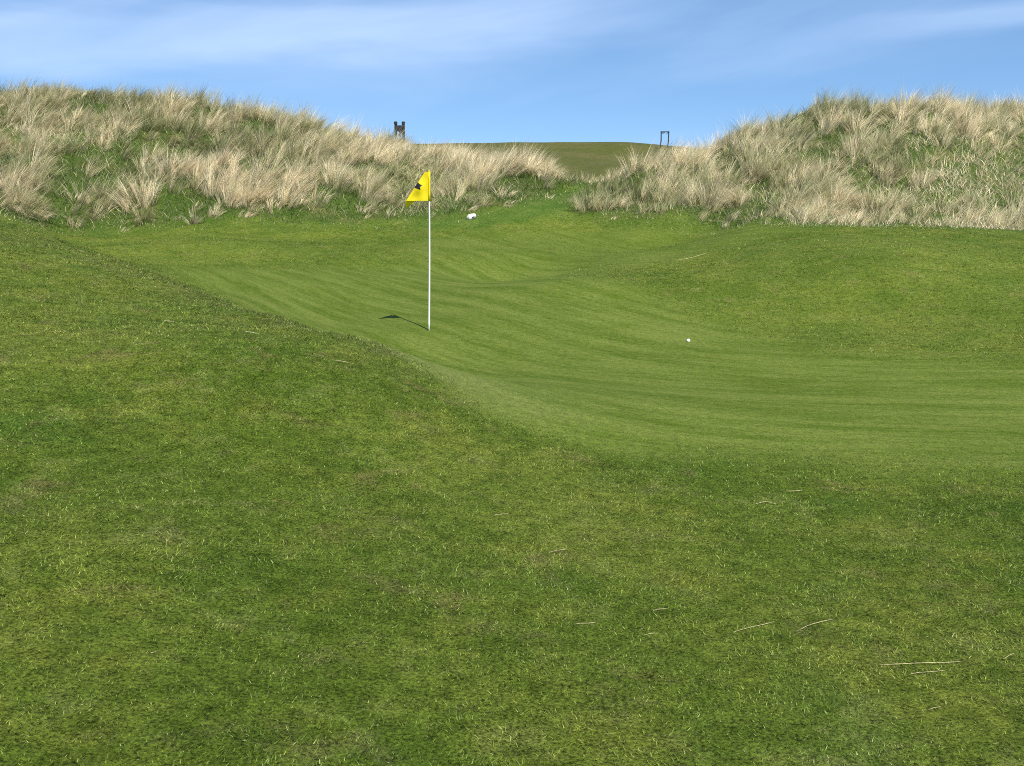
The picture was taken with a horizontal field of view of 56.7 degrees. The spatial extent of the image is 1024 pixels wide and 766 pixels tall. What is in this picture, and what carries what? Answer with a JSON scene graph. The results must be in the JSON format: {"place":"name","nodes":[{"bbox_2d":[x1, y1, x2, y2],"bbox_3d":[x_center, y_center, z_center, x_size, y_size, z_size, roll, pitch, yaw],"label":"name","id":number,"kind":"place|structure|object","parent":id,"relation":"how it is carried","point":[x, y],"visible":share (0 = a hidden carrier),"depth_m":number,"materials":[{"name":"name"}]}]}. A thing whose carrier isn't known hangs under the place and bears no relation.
{"place":"outdoors","nodes":[
{"label":"outdoors","id":0,"kind":"place"},
{"bbox_2d":[0,182,1023,765],"bbox_3d":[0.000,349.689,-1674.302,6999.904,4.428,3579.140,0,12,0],"label":"fairway","id":1,"kind":"structure","parent":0,"point":[822,278],"depth_m":4.47,"materials":[{"name":"green plant"}]},
{"bbox_2d":[179,205,208,224],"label":"marram tussock","id":2,"kind":"object","parent":1,"relation":"on","point":[196,220],"visible":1,"depth_m":24.22,"materials":[{"name":"beige plant"}]},
{"bbox_2d":[466,213,475,219],"bbox_3d":[-1.063,-4.342,24.788,0.262,0.170,0.198,-8,12,-4],"label":"painted stone","id":3,"kind":"object","parent":1,"relation":"on","point":[471,216],"visible":1,"depth_m":24.73,"materials":[{"name":"white stone"}]},
{"bbox_2d":[883,661,960,664],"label":"straw stalk","id":4,"kind":"object","parent":1,"relation":"on","point":[922,662],"visible":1,"depth_m":3.42,"materials":[{"name":"beige plant"}]},
{"bbox_2d":[0,87,1023,237],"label":"dunes","id":5,"kind":"structure","parent":0,"point":[161,198],"depth_m":25.54,"materials":[{"name":"plant"}]},
{"bbox_2d":[1,180,62,222],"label":"marram tussock","id":6,"kind":"object","parent":5,"relation":"on","point":[34,212],"visible":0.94,"depth_m":23.57,"materials":[{"name":"beige plant"}]},
{"bbox_2d":[39,86,70,106],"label":"marram tussock","id":7,"kind":"object","parent":5,"relation":"on","point":[61,98],"visible":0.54,"depth_m":31.55,"materials":[{"name":"beige plant"}]},
{"bbox_2d":[98,171,168,212],"bbox_3d":[-10.135,-5.144,25.361,1.789,1.314,2.147,8,14,34],"label":"marram tussock","id":8,"kind":"object","parent":5,"relation":"on","point":[141,195],"visible":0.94,"depth_m":25.23,"materials":[{"name":"beige plant"}]},
{"bbox_2d":[125,198,161,225],"bbox_3d":[-9.516,-4.465,24.519,1.329,0.881,0.961,0,12,0],"label":"marram tussock","id":9,"kind":"object","parent":5,"relation":"on","point":[141,220],"visible":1,"depth_m":24.71,"materials":[{"name":"beige plant"}]},
{"bbox_2d":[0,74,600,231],"bbox_3d":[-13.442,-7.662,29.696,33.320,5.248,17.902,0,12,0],"label":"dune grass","id":10,"kind":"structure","parent":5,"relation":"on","point":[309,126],"depth_m":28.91,"materials":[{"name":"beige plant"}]},
{"bbox_2d":[394,121,404,143],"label":"timber frame","id":11,"kind":"object","parent":5,"relation":"on","point":[401,127],"visible":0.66,"depth_m":44.45,"materials":[{"name":"black wood"}]},
{"bbox_2d":[395,143,412,157],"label":"marram tussock","id":12,"kind":"object","parent":5,"relation":"on","point":[403,150],"visible":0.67,"depth_m":30.87,"materials":[{"name":"beige plant"}]},
{"bbox_2d":[563,185,608,214],"bbox_3d":[2.080,-4.912,25.125,1.709,0.937,1.534,0,12,0],"label":"marram tussock","id":13,"kind":"object","parent":5,"relation":"on","point":[581,209],"visible":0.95,"depth_m":25.14,"materials":[{"name":"beige plant"}]},
{"bbox_2d":[677,166,735,208],"bbox_3d":[4.974,-5.022,24.353,1.952,1.179,2.236,-10,15,-40],"label":"marram tussock","id":14,"kind":"object","parent":5,"relation":"on","point":[702,193],"visible":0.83,"depth_m":24.28,"materials":[{"name":"beige plant"}]},
{"bbox_2d":[702,179,750,207],"bbox_3d":[5.394,-4.801,24.583,1.599,0.965,1.493,0,12,0],"label":"marram tussock","id":15,"kind":"object","parent":5,"relation":"on","point":[730,194],"visible":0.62,"depth_m":24.37,"materials":[{"name":"beige plant"}]},
{"bbox_2d":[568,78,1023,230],"bbox_3d":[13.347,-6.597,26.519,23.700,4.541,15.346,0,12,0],"label":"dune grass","id":16,"kind":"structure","parent":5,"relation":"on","point":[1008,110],"depth_m":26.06,"materials":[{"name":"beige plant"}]},
{"bbox_2d":[810,186,873,211],"bbox_3d":[7.895,-4.391,22.805,2.052,0.936,1.673,0,12,0],"label":"marram tussock","id":17,"kind":"object","parent":5,"relation":"on","point":[849,201],"visible":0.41,"depth_m":22.74,"materials":[{"name":"beige plant"}]},
{"bbox_2d":[862,192,886,213],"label":"marram tussock","id":18,"kind":"object","parent":5,"relation":"on","point":[876,205],"visible":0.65,"depth_m":22.69,"materials":[{"name":"beige plant"}]},
{"bbox_2d":[876,148,924,180],"bbox_3d":[9.897,-5.788,24.789,1.356,1.025,1.260,-8,14,-34],"label":"marram tussock","id":19,"kind":"object","parent":5,"relation":"on","point":[895,173],"visible":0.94,"depth_m":24.62,"materials":[{"name":"beige plant"}]},
{"bbox_2d":[960,86,997,109],"bbox_3d":[14.539,-8.888,29.978,1.184,1.063,1.776,-7,14,-30],"label":"marram tussock","id":20,"kind":"object","parent":5,"relation":"on","point":[972,99],"visible":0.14,"depth_m":29.81,"materials":[{"name":"beige plant"}]},
{"bbox_2d":[0,0,1023,148],"label":"sky","id":21,"kind":"structure","parent":0,"point":[493,71],"materials":[{"name":"blue"}]},
{"bbox_2d":[415,142,692,180],"bbox_3d":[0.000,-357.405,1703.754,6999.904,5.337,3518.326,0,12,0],"label":"hill","id":22,"kind":"structure","parent":0,"point":[590,158],"depth_m":73.78,"materials":[{"name":"green plant"}]},
{"bbox_2d":[659,131,668,150],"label":"timber frame","id":23,"kind":"object","parent":22,"relation":"on","point":[661,139],"visible":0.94,"depth_m":79.45,"materials":[{"name":"grey wood"}]},
{"bbox_2d":[170,227,1023,473],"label":"putting green","id":24,"kind":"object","parent":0,"point":[518,334],"visible":0.88,"depth_m":11.01,"materials":[{"name":"green plant"}]},
{"bbox_2d":[405,171,429,330],"bbox_3d":[-1.243,-1.755,12.792,0.342,2.166,0.324,0,12,0],"label":"golf flagstick","id":25,"kind":"object","parent":24,"relation":"on","point":[420,191],"visible":1,"depth_m":12.50,"materials":[{"name":"yellow fabric"}]}
]}

